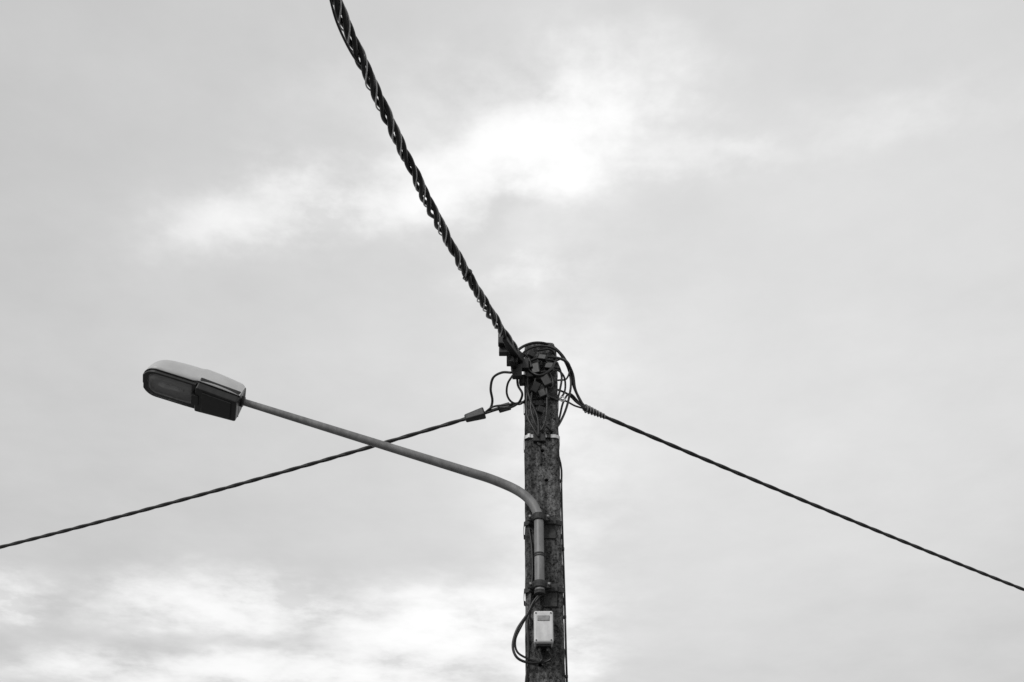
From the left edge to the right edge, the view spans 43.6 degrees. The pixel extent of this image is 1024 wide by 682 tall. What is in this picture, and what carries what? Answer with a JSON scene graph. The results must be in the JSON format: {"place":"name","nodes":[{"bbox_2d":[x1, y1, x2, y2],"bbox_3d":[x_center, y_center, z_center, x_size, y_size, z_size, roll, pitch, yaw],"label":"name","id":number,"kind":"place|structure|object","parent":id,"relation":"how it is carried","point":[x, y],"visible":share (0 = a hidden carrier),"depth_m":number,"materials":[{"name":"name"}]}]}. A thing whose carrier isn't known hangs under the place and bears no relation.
{"place":"outdoors","nodes":[
{"label":"outdoors","id":0,"kind":"place"},
{"bbox_2d":[0,0,1023,681],"label":"sky","id":1,"kind":"structure","parent":0,"point":[779,244],"materials":[{"name":"grey"}]},
{"label":"ground","id":2,"kind":"structure","parent":0,"visible":0},
{"bbox_2d":[523,342,565,681],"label":"utility pole","id":3,"kind":"object","parent":2,"relation":"on","point":[542,469],"visible":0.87,"depth_m":10.09,"materials":[{"name":"wood"}]},
{"bbox_2d":[0,401,523,548],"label":"overhead service cable","id":4,"kind":"object","parent":3,"relation":"attached to","point":[477,414],"visible":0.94,"depth_m":11.52,"materials":[{"name":"black rubber"}]},
{"bbox_2d":[143,360,564,606],"bbox_3d":[-1.250,1.129,9.960,3.406,1.842,0.420,6,-35,-9],"label":"street lamp","id":5,"kind":"object","parent":3,"relation":"attached to","point":[207,391],"visible":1,"depth_m":10.06,"materials":[{"name":"metal"}]},
{"bbox_2d":[329,0,528,378],"bbox_3d":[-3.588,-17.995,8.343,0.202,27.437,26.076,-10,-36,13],"label":"overhead power cable","id":6,"kind":"object","parent":3,"relation":"attached to","point":[517,362],"visible":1,"depth_m":8.69,"materials":[{"name":"rubber"}]},
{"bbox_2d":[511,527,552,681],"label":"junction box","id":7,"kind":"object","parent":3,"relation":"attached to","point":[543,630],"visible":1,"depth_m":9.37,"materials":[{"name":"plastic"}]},
{"bbox_2d":[485,341,583,436],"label":"jumper wires","id":8,"kind":"object","parent":3,"relation":"attached to","point":[546,381],"visible":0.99,"depth_m":10.73,"materials":[{"name":"black rubber"}]},
{"bbox_2d":[550,432,567,681],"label":"down lead cable","id":9,"kind":"object","parent":3,"relation":"attached to","point":[564,616],"visible":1,"depth_m":9.82,"materials":[{"name":"rubber"}]},
{"bbox_2d":[558,389,1023,590],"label":"overhead service cable","id":10,"kind":"object","parent":3,"relation":"attached to","point":[586,408],"visible":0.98,"depth_m":11.82,"materials":[{"name":"rubber"}]}
]}

